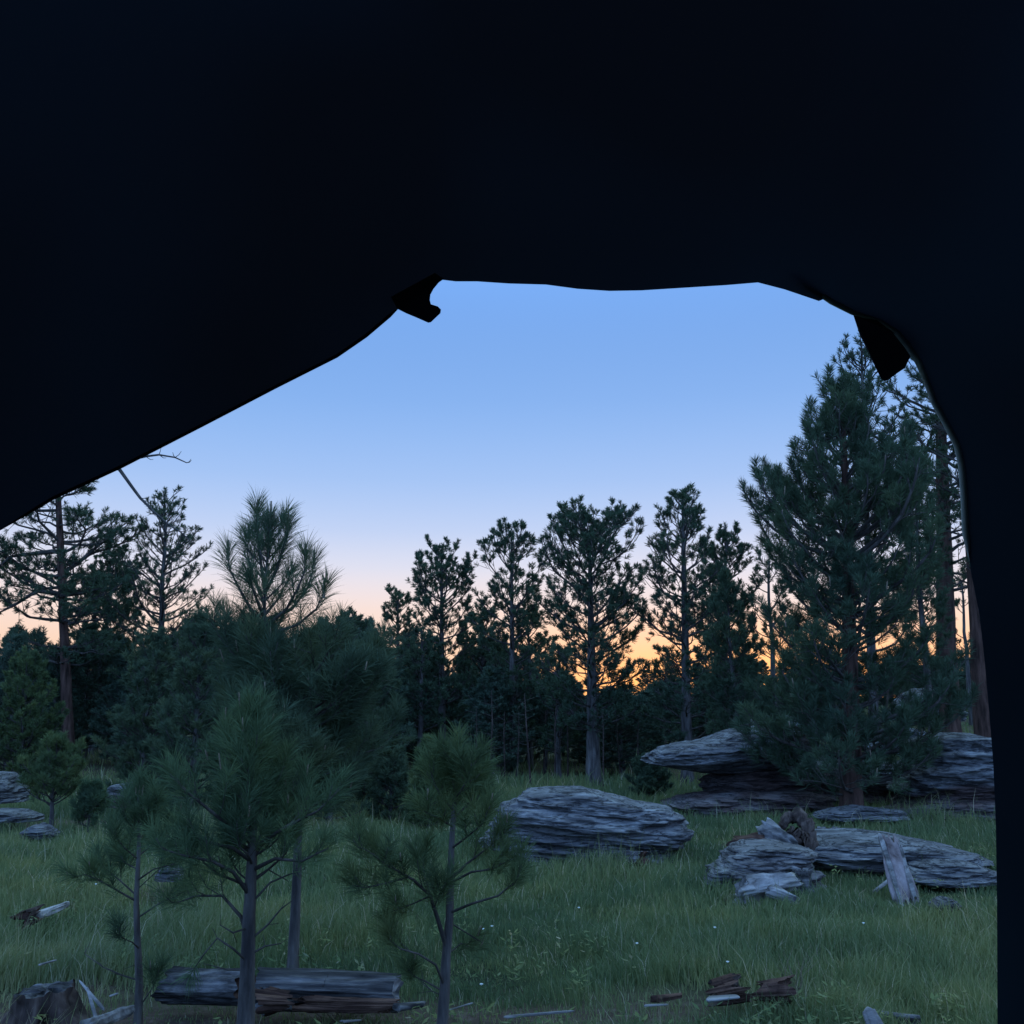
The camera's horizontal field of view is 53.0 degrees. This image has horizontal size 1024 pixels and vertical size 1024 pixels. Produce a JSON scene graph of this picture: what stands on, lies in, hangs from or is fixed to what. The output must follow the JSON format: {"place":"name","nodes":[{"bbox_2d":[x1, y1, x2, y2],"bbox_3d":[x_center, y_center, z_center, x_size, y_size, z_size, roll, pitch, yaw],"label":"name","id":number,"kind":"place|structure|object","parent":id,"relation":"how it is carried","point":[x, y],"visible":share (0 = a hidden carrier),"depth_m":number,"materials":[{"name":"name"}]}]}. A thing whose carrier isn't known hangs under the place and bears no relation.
{"place":"outdoors","nodes":[
{"label":"outdoors","id":0,"kind":"place"},
{"bbox_2d":[0,280,969,695],"label":"sky","id":1,"kind":"structure","parent":0,"point":[516,401],"materials":[{"name":"blue"}]},
{"bbox_2d":[0,700,996,1023],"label":"ground","id":2,"kind":"structure","parent":0,"point":[162,1010],"depth_m":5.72,"materials":[{"name":"plant"}]},
{"bbox_2d":[0,771,31,803],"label":"rock","id":3,"kind":"object","parent":2,"relation":"on","point":[11,791],"visible":0.84,"depth_m":13.90,"materials":[{"name":"stone"}]},
{"bbox_2d":[0,808,44,822],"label":"rock","id":4,"kind":"object","parent":2,"relation":"on","point":[13,815],"visible":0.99,"depth_m":13.14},
{"bbox_2d":[0,630,50,770],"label":"pine tree","id":5,"kind":"object","parent":2,"relation":"on","point":[7,652],"visible":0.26,"depth_m":22.50,"materials":[{"name":"green plant"}]},
{"bbox_2d":[10,904,44,931],"bbox_3d":[-3.364,2.826,7.137,0.132,0.163,0.219,-7,-13,34],"label":"log","id":6,"kind":"object","parent":2,"relation":"on","point":[25,914],"visible":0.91,"depth_m":7.12,"materials":[{"name":"brown wood"}]},
{"bbox_2d":[0,645,70,787],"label":"pine tree","id":7,"kind":"object","parent":2,"relation":"on","point":[32,718],"visible":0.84,"depth_m":18.53,"materials":[{"name":"green plant"}]},
{"bbox_2d":[20,822,59,838],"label":"rock","id":8,"kind":"object","parent":2,"relation":"on","point":[33,831],"visible":0.81,"depth_m":11.86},
{"bbox_2d":[0,979,90,1023],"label":"stump","id":9,"kind":"object","parent":2,"relation":"on","point":[65,998],"visible":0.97,"depth_m":4.95,"materials":[{"name":"grey wood"}]},
{"bbox_2d":[16,729,87,824],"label":"pine tree","id":10,"kind":"object","parent":2,"relation":"on","point":[51,759],"visible":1,"depth_m":12.53,"materials":[{"name":"green plant"}]},
{"bbox_2d":[36,901,69,919],"bbox_3d":[-3.300,2.863,7.342,0.090,0.101,0.384,-4,-11,22],"label":"fallen branch","id":11,"kind":"object","parent":2,"relation":"on","point":[56,908],"visible":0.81,"depth_m":7.34,"materials":[{"name":"grey wood"}]},
{"bbox_2d":[25,644,96,750],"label":"pine tree","id":12,"kind":"object","parent":2,"relation":"on","point":[80,679],"visible":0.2,"depth_m":26.29,"materials":[{"name":"green plant"}]},
{"bbox_2d":[48,618,120,760],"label":"pine tree","id":13,"kind":"object","parent":2,"relation":"on","point":[87,703],"visible":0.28,"depth_m":27.31,"materials":[{"name":"green plant"}]},
{"bbox_2d":[68,776,113,835],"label":"pine tree","id":14,"kind":"object","parent":2,"relation":"on","point":[90,795],"visible":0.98,"depth_m":12.49,"materials":[{"name":"green plant"}]},
{"bbox_2d":[0,449,194,766],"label":"pine tree","id":15,"kind":"object","parent":2,"relation":"on","point":[66,589],"visible":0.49,"depth_m":25.64,"materials":[{"name":"green plant"}]},
{"bbox_2d":[68,536,145,753],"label":"pine tree","id":16,"kind":"object","parent":2,"relation":"on","point":[110,566],"visible":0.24,"depth_m":29.85,"materials":[{"name":"green plant"}]},
{"bbox_2d":[80,1005,134,1023],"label":"fallen branch","id":17,"kind":"object","parent":2,"relation":"on","point":[118,1014],"visible":1,"depth_m":4.76,"materials":[{"name":"grey wood"}]},
{"bbox_2d":[84,650,135,759],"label":"pine tree","id":18,"kind":"object","parent":2,"relation":"on","point":[116,693],"visible":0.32,"depth_m":25.88,"materials":[{"name":"green plant"}]},
{"bbox_2d":[50,759,212,1023],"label":"pine tree","id":19,"kind":"object","parent":2,"relation":"on","point":[142,800],"visible":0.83,"depth_m":5.19,"materials":[{"name":"green plant"}]},
{"bbox_2d":[89,626,191,794],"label":"pine tree","id":20,"kind":"object","parent":2,"relation":"on","point":[159,647],"visible":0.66,"depth_m":16.48,"materials":[{"name":"green plant"}]},
{"bbox_2d":[109,647,175,766],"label":"pine tree","id":21,"kind":"object","parent":2,"relation":"on","point":[123,698],"visible":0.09,"depth_m":23.27,"materials":[{"name":"green plant"}]},
{"bbox_2d":[99,483,215,763],"bbox_3d":[-9.262,2.862,26.765,2.956,7.480,2.851,0,-11,0],"label":"pine tree","id":22,"kind":"object","parent":2,"relation":"on","point":[160,596],"visible":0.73,"depth_m":26.94,"materials":[{"name":"green plant"}]},
{"bbox_2d":[154,864,184,881],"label":"rock","id":23,"kind":"object","parent":2,"relation":"on","point":[165,876],"visible":0.53,"depth_m":8.10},
{"bbox_2d":[150,617,219,753],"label":"pine tree","id":24,"kind":"object","parent":2,"relation":"on","point":[174,640],"visible":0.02,"depth_m":29.14,"materials":[{"name":"green plant"}]},
{"bbox_2d":[141,600,237,811],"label":"pine tree","id":25,"kind":"object","parent":2,"relation":"on","point":[180,682],"visible":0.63,"depth_m":14.60,"materials":[{"name":"green plant"}]},
{"bbox_2d":[150,966,255,1005],"bbox_3d":[-1.570,2.455,5.317,0.589,0.211,0.199,-3,-11,16],"label":"log","id":26,"kind":"object","parent":2,"relation":"on","point":[220,987],"visible":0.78,"depth_m":5.26,"materials":[{"name":"grey wood"}]},
{"bbox_2d":[127,673,360,1023],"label":"pine tree","id":27,"kind":"object","parent":2,"relation":"on","point":[245,745],"visible":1,"depth_m":4.59,"materials":[{"name":"green plant"}]},
{"bbox_2d":[255,985,297,1016],"bbox_3d":[-1.177,2.405,5.036,0.244,0.135,0.144,0,-11,0],"label":"log","id":28,"kind":"object","parent":2,"relation":"on","point":[270,1000],"visible":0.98,"depth_m":5.01,"materials":[{"name":"brown wood"}]},
{"bbox_2d":[194,481,410,967],"bbox_3d":[-1.306,1.338,6.532,1.436,3.156,1.486,9,-14,-38],"label":"pine tree","id":29,"kind":"object","parent":2,"relation":"on","point":[268,656],"visible":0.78,"depth_m":6.38,"materials":[{"name":"green plant"}]},
{"bbox_2d":[286,640,371,827],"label":"pine tree","id":30,"kind":"object","parent":2,"relation":"on","point":[353,806],"visible":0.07,"depth_m":13.57,"materials":[{"name":"green plant"}]},
{"bbox_2d":[255,967,403,1012],"bbox_3d":[-0.935,2.437,5.228,0.750,0.214,0.211,-1,-11,4],"label":"log","id":31,"kind":"object","parent":2,"relation":"on","point":[296,982],"visible":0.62,"depth_m":5.17,"materials":[{"name":"grey wood"}]},
{"bbox_2d":[291,995,400,1013],"bbox_3d":[-0.825,2.442,5.096,0.578,0.090,0.109,0,-11,0],"label":"log","id":32,"kind":"object","parent":2,"relation":"on","point":[325,1004],"visible":0.98,"depth_m":5.07,"materials":[{"name":"brown wood"}]},
{"bbox_2d":[338,606,369,645],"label":"pine tree","id":33,"kind":"object","parent":2,"relation":"on","point":[358,618],"visible":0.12,"depth_m":24.82,"materials":[{"name":"green plant"}]},
{"bbox_2d":[333,629,416,804],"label":"pine tree","id":34,"kind":"object","parent":2,"relation":"on","point":[384,698],"visible":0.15,"depth_m":15.63,"materials":[{"name":"green plant"}]},
{"bbox_2d":[365,743,416,821],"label":"pine tree","id":35,"kind":"object","parent":2,"relation":"on","point":[396,781],"visible":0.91,"depth_m":13.97,"materials":[{"name":"green plant"}]},
{"bbox_2d":[364,631,419,768],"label":"pine tree","id":36,"kind":"object","parent":2,"relation":"on","point":[405,689],"visible":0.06,"depth_m":22.42,"materials":[{"name":"green plant"}]},
{"bbox_2d":[375,583,419,704],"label":"pine tree","id":37,"kind":"object","parent":2,"relation":"on","point":[397,604],"visible":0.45,"depth_m":27.76,"materials":[{"name":"green plant"}]},
{"bbox_2d":[375,658,429,762],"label":"pine tree","id":38,"kind":"object","parent":2,"relation":"on","point":[398,665],"visible":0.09,"depth_m":24.62,"materials":[{"name":"green plant"}]},
{"bbox_2d":[392,1001,425,1011],"bbox_3d":[-0.493,2.392,4.962,0.166,0.035,0.057,3,-11,-14],"label":"wood piece","id":39,"kind":"object","parent":2,"relation":"on","point":[400,1007],"visible":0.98,"depth_m":4.95,"materials":[{"name":"grey wood"}]},
{"bbox_2d":[397,625,449,773],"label":"pine tree","id":40,"kind":"object","parent":2,"relation":"on","point":[415,689],"visible":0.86,"depth_m":23.49,"materials":[{"name":"green plant"}]},
{"bbox_2d":[400,733,451,831],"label":"pine tree","id":41,"kind":"object","parent":2,"relation":"on","point":[418,787],"visible":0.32,"depth_m":12.98,"materials":[{"name":"green plant"}]},
{"bbox_2d":[324,717,538,1023],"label":"pine tree","id":42,"kind":"object","parent":2,"relation":"on","point":[452,767],"visible":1,"depth_m":4.57,"materials":[{"name":"green plant"}]},
{"bbox_2d":[408,663,461,761],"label":"pine tree","id":43,"kind":"object","parent":2,"relation":"on","point":[435,729],"visible":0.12,"depth_m":24.91,"materials":[{"name":"green plant"}]},
{"bbox_2d":[396,534,479,742],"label":"pine tree","id":44,"kind":"object","parent":2,"relation":"on","point":[440,576],"visible":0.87,"depth_m":24.74,"materials":[{"name":"green plant"}]},
{"bbox_2d":[448,601,509,712],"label":"pine tree","id":45,"kind":"object","parent":2,"relation":"on","point":[480,654],"visible":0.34,"depth_m":26.52,"materials":[{"name":"green plant"}]},
{"bbox_2d":[0,704,972,792],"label":"undergrowth","id":46,"kind":"object","parent":2,"relation":"on","point":[618,780],"visible":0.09,"depth_m":20.85,"materials":[{"name":"green plant"}]},
{"bbox_2d":[451,664,538,777],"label":"pine tree","id":47,"kind":"object","parent":2,"relation":"on","point":[510,756],"visible":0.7,"depth_m":22.50,"materials":[{"name":"green plant"}]},
{"bbox_2d":[6,794,996,1023],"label":"meadow weeds","id":48,"kind":"object","parent":2,"relation":"on","point":[754,1019],"visible":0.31,"depth_m":5.61,"materials":[{"name":"green plant"}]},
{"bbox_2d":[465,515,549,778],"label":"pine tree","id":49,"kind":"object","parent":2,"relation":"on","point":[495,588],"visible":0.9,"depth_m":23.29,"materials":[{"name":"green plant"}]},
{"bbox_2d":[475,665,539,755],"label":"pine tree","id":50,"kind":"object","parent":2,"relation":"on","point":[524,746],"visible":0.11,"depth_m":24.87,"materials":[{"name":"green plant"}]},
{"bbox_2d":[0,0,1023,1023],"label":"tent","id":51,"kind":"object","parent":2,"relation":"on","point":[210,210],"visible":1,"depth_m":1.47,"materials":[{"name":"black fabric"}]},
{"bbox_2d":[512,693,539,784],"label":"sapling","id":52,"kind":"object","parent":2,"relation":"on","point":[528,748],"visible":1,"depth_m":19.07,"materials":[{"name":"green plant"}]},
{"bbox_2d":[501,603,564,768],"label":"pine tree","id":53,"kind":"object","parent":2,"relation":"on","point":[545,646],"visible":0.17,"depth_m":25.64,"materials":[{"name":"green plant"}]},
{"bbox_2d":[504,1010,574,1018],"bbox_3d":[0.129,2.345,4.798,0.353,0.015,0.017,4,-11,-18],"label":"wood piece","id":54,"kind":"object","parent":2,"relation":"on","point":[532,1014],"visible":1,"depth_m":4.79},
{"bbox_2d":[523,676,571,772],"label":"pine tree","id":55,"kind":"object","parent":2,"relation":"on","point":[538,714],"visible":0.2,"depth_m":24.32,"materials":[{"name":"green plant"}]},
{"bbox_2d":[532,641,580,777],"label":"pine tree","id":56,"kind":"object","parent":2,"relation":"on","point":[546,737],"visible":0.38,"depth_m":22.45,"materials":[{"name":"green plant"}]},
{"bbox_2d":[552,691,602,763],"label":"pine tree","id":57,"kind":"object","parent":2,"relation":"on","point":[571,752],"visible":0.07,"depth_m":26.32,"materials":[{"name":"green plant"}]},
{"bbox_2d":[478,786,694,869],"bbox_3d":[0.752,3.212,10.579,2.212,0.743,1.438,0,-11,0],"label":"boulder","id":58,"kind":"object","parent":2,"relation":"on","point":[556,817],"visible":0.7,"depth_m":10.04,"materials":[{"name":"stone"}]},
{"bbox_2d":[527,494,651,786],"bbox_3d":[1.595,2.533,20.905,2.638,6.062,2.478,5,-12,-26],"label":"pine tree","id":59,"kind":"object","parent":2,"relation":"on","point":[588,546],"visible":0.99,"depth_m":20.62,"materials":[{"name":"green plant"}]},
{"bbox_2d":[561,695,639,772],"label":"pine tree","id":60,"kind":"object","parent":2,"relation":"on","point":[583,733],"visible":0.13,"depth_m":24.26,"materials":[{"name":"green plant"}]},
{"bbox_2d":[583,691,655,775],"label":"pine tree","id":61,"kind":"object","parent":2,"relation":"on","point":[623,749],"visible":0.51,"depth_m":23.23,"materials":[{"name":"green plant"}]},
{"bbox_2d":[619,851,648,866],"bbox_3d":[1.156,3.272,9.660,0.182,0.184,0.320,5,-12,-27],"label":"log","id":62,"kind":"object","parent":2,"relation":"on","point":[636,853],"visible":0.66,"depth_m":9.59,"materials":[{"name":"wood"}]},
{"bbox_2d":[616,704,666,760],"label":"pine tree","id":63,"kind":"object","parent":2,"relation":"on","point":[657,742],"visible":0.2,"depth_m":25.62,"materials":[{"name":"green plant"}]},
{"bbox_2d":[628,669,655,694],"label":"pine tree","id":64,"kind":"object","parent":2,"relation":"on","point":[646,678],"visible":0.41,"depth_m":57.44,"materials":[{"name":"green plant"}]},
{"bbox_2d":[631,689,664,737],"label":"pine tree","id":65,"kind":"object","parent":2,"relation":"on","point":[651,696],"visible":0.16,"depth_m":32.20,"materials":[{"name":"green plant"}]},
{"bbox_2d":[624,751,673,796],"bbox_3d":[2.418,4.619,17.980,0.882,0.918,0.694,7,-13,-34],"label":"bush","id":66,"kind":"object","parent":2,"relation":"on","point":[653,777],"visible":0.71,"depth_m":17.86,"materials":[{"name":"green plant"}]},
{"bbox_2d":[645,684,680,748],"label":"pine tree","id":67,"kind":"object","parent":2,"relation":"on","point":[670,714],"visible":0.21,"depth_m":28.11,"materials":[{"name":"green plant"}]},
{"bbox_2d":[650,993,682,1002],"bbox_3d":[0.791,2.449,5.182,0.203,0.038,0.043,6,-12,-30],"label":"wood piece","id":68,"kind":"object","parent":2,"relation":"on","point":[658,999],"visible":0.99,"depth_m":5.16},
{"bbox_2d":[623,482,739,786],"bbox_3d":[3.412,2.387,20.495,2.423,6.191,2.325,0,-11,0],"label":"pine tree","id":69,"kind":"object","parent":2,"relation":"on","point":[661,545],"visible":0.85,"depth_m":20.37,"materials":[{"name":"green plant"}]},
{"bbox_2d":[679,695,732,774],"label":"pine tree","id":70,"kind":"object","parent":2,"relation":"on","point":[697,733],"visible":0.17,"depth_m":23.20,"materials":[{"name":"green plant"}]},
{"bbox_2d":[707,866,731,886],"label":"rock","id":71,"kind":"object","parent":2,"relation":"on","point":[722,875],"visible":0.75,"depth_m":8.57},
{"bbox_2d":[706,994,739,1002],"bbox_3d":[1.053,2.434,5.138,0.172,0.036,0.057,0,-11,0],"label":"wood piece","id":72,"kind":"object","parent":2,"relation":"on","point":[714,998],"visible":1,"depth_m":5.12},
{"bbox_2d":[687,520,767,721],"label":"pine tree","id":73,"kind":"object","parent":2,"relation":"on","point":[727,551],"visible":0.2,"depth_m":24.00,"materials":[{"name":"green plant"}]},
{"bbox_2d":[703,973,752,1006],"bbox_3d":[1.123,2.474,5.309,0.258,0.168,0.144,-4,-11,21],"label":"log","id":74,"kind":"object","parent":2,"relation":"on","point":[727,984],"visible":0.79,"depth_m":5.27,"materials":[{"name":"brown wood"}]},
{"bbox_2d":[693,566,766,734],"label":"pine tree","id":75,"kind":"object","parent":2,"relation":"on","point":[725,595],"visible":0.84,"depth_m":17.23,"materials":[{"name":"green plant"}]},
{"bbox_2d":[726,832,766,845],"bbox_3d":[2.345,3.163,9.726,0.673,0.243,0.266,2,-11,-9],"label":"root chunk","id":76,"kind":"object","parent":2,"relation":"on","point":[755,835],"visible":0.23,"depth_m":9.68,"materials":[{"name":"brown wood"}]},
{"bbox_2d":[660,789,834,820],"bbox_3d":[3.462,4.311,15.145,2.486,0.421,1.878,0,-11,0],"label":"boulder","id":77,"kind":"object","parent":2,"relation":"on","point":[706,802],"visible":0.63,"depth_m":14.46,"materials":[{"name":"stone"}]},
{"bbox_2d":[698,764,838,804],"bbox_3d":[4.063,4.185,15.970,2.374,0.618,1.791,0,-11,0],"label":"boulder","id":78,"kind":"object","parent":77,"relation":"on","point":[770,780],"visible":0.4,"depth_m":15.27,"materials":[{"name":"stone"}]},
{"bbox_2d":[640,725,813,773],"bbox_3d":[3.324,3.635,15.784,2.658,0.735,2.128,0,-11,0],"label":"boulder","id":79,"kind":"object","parent":78,"relation":"on","point":[719,752],"visible":0.65,"depth_m":15.01,"materials":[{"name":"stone"}]},
{"bbox_2d":[724,872,803,906],"bbox_3d":[2.031,3.064,8.297,0.667,0.321,0.325,4,-11,-22],"label":"wood slab","id":80,"kind":"object","parent":2,"relation":"on","point":[750,884],"depth_m":8.18,"materials":[{"name":"wood"}]},
{"bbox_2d":[703,839,826,892],"bbox_3d":[2.177,3.069,8.983,1.027,0.332,1.126,0,-11,0],"label":"flat rock","id":81,"kind":"object","parent":2,"relation":"on","point":[752,856],"visible":0.71,"depth_m":8.63,"materials":[{"name":"stone"}]},
{"bbox_2d":[745,545,793,714],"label":"pine tree","id":82,"kind":"object","parent":2,"relation":"on","point":[777,591],"visible":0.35,"depth_m":22.92,"materials":[{"name":"green plant"}]},
{"bbox_2d":[751,974,796,1005],"bbox_3d":[1.355,2.474,5.314,0.251,0.155,0.138,-5,-12,23],"label":"log","id":83,"kind":"object","parent":2,"relation":"on","point":[777,986],"visible":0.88,"depth_m":5.27,"materials":[{"name":"brown wood"}]},
{"bbox_2d":[765,884,799,904],"bbox_3d":[2.121,2.995,8.040,0.277,0.141,0.123,-5,-12,25],"label":"wood slab","id":84,"kind":"object","parent":2,"relation":"on","point":[774,890],"depth_m":8.02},
{"bbox_2d":[791,867,813,896],"bbox_3d":[2.401,3.083,8.479,0.186,0.283,0.186,0,-11,0],"label":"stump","id":85,"kind":"object","parent":2,"relation":"on","point":[804,875],"visible":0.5,"depth_m":8.42,"materials":[{"name":"wood"}]},
{"bbox_2d":[800,757,897,805],"bbox_3d":[5.400,4.559,17.003,3.200,1.048,2.143,0,-11,0],"label":"boulder","id":86,"kind":"object","parent":2,"relation":"on","point":[879,790],"visible":0.05,"depth_m":16.12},
{"bbox_2d":[729,362,981,823],"bbox_3d":[4.650,1.087,14.498,3.441,6.553,3.260,0,-11,0],"label":"pine tree","id":87,"kind":"object","parent":2,"relation":"on","point":[849,570],"visible":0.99,"depth_m":13.99,"materials":[{"name":"green plant"}]},
{"bbox_2d":[811,804,908,821],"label":"boulder","id":88,"kind":"object","parent":2,"relation":"on","point":[837,813],"visible":0.94,"depth_m":13.12,"materials":[{"name":"stone"}]},
{"bbox_2d":[837,650,901,705],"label":"pine tree","id":89,"kind":"object","parent":2,"relation":"on","point":[861,654],"visible":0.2,"depth_m":27.50,"materials":[{"name":"green plant"}]},
{"bbox_2d":[815,331,928,729],"bbox_3d":[6.944,0.675,20.159,2.448,9.200,2.219,-6,-12,30],"label":"pine tree","id":90,"kind":"object","parent":2,"relation":"on","point":[889,428],"visible":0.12,"depth_m":20.44,"materials":[{"name":"green plant"}]},
{"bbox_2d":[862,1006,883,1023],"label":"wood piece","id":91,"kind":"object","parent":2,"relation":"on","point":[871,1015],"visible":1,"depth_m":4.77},
{"bbox_2d":[878,833,918,906],"bbox_3d":[3.150,2.944,8.378,0.231,0.572,0.556,0,-11,0],"label":"bark slab","id":92,"kind":"object","parent":2,"relation":"on","point":[898,874],"depth_m":8.36,"materials":[{"name":"grey wood"}]},
{"bbox_2d":[877,1010,920,1023],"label":"wood piece","id":93,"kind":"object","parent":2,"relation":"on","point":[912,1017],"visible":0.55,"depth_m":5.04,"materials":[{"name":"grey wood"}]},
{"bbox_2d":[813,828,993,873],"bbox_3d":[3.670,3.313,10.126,1.983,0.292,1.574,0,-11,0],"label":"flat rock","id":94,"kind":"object","parent":2,"relation":"on","point":[848,849],"visible":0.6,"depth_m":9.56,"materials":[{"name":"stone"}]},
{"bbox_2d":[778,808,818,850],"bbox_3d":[2.654,3.083,9.787,0.562,0.504,0.367,0,-11,0],"label":"root chunk","id":95,"kind":"object","parent":94,"relation":"on","point":[805,835],"visible":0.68,"depth_m":9.77,"materials":[{"name":"brown wood"}]},
{"bbox_2d":[755,817,797,844],"bbox_3d":[2.522,3.086,9.705,0.444,0.360,0.271,-8,-13,37],"label":"root chunk","id":96,"kind":"object","parent":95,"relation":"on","point":[769,828],"visible":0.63,"depth_m":9.65,"materials":[{"name":"grey wood"}]},
{"bbox_2d":[867,357,966,732],"bbox_3d":[9.550,-1.192,22.441,3.328,12.617,3.480,3,-11,-16],"label":"pine tree","id":97,"kind":"object","parent":2,"relation":"on","point":[948,550],"visible":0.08,"depth_m":21.97,"materials":[{"name":"green plant"}]},
{"bbox_2d":[887,421,955,733],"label":"pine tree","id":98,"kind":"object","parent":2,"relation":"on","point":[937,602],"visible":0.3,"depth_m":17.39,"materials":[{"name":"green plant"}]},
{"bbox_2d":[879,800,995,820],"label":"boulder","id":99,"kind":"object","parent":2,"relation":"on","point":[959,806],"visible":0.24,"depth_m":13.62,"materials":[{"name":"stone"}]},
{"bbox_2d":[886,732,994,804],"bbox_3d":[6.486,3.744,14.807,2.236,1.116,2.038,0,-11,0],"label":"boulder","id":100,"kind":"object","parent":2,"relation":"on","point":[962,769],"visible":0.47,"depth_m":14.07,"materials":[{"name":"stone"}]},
{"bbox_2d":[885,858,996,887],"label":"flat rock","id":101,"kind":"object","parent":2,"relation":"on","point":[947,872],"visible":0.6,"depth_m":8.95,"materials":[{"name":"stone"}]},
{"bbox_2d":[928,896,961,913],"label":"rock","id":102,"kind":"object","parent":2,"relation":"on","point":[935,900],"visible":0.56,"depth_m":7.62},
{"bbox_2d":[905,367,990,736],"bbox_3d":[9.102,-1.215,20.186,2.945,12.644,2.621,0,-11,0],"label":"pine tree","id":103,"kind":"object","parent":2,"relation":"on","point":[981,718],"visible":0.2,"depth_m":19.66,"materials":[{"name":"green plant"}]},
{"bbox_2d":[954,571,972,725],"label":"pine tree","id":104,"kind":"object","parent":2,"relation":"on","point":[967,666],"visible":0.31,"depth_m":24.88,"materials":[{"name":"brown plant"}]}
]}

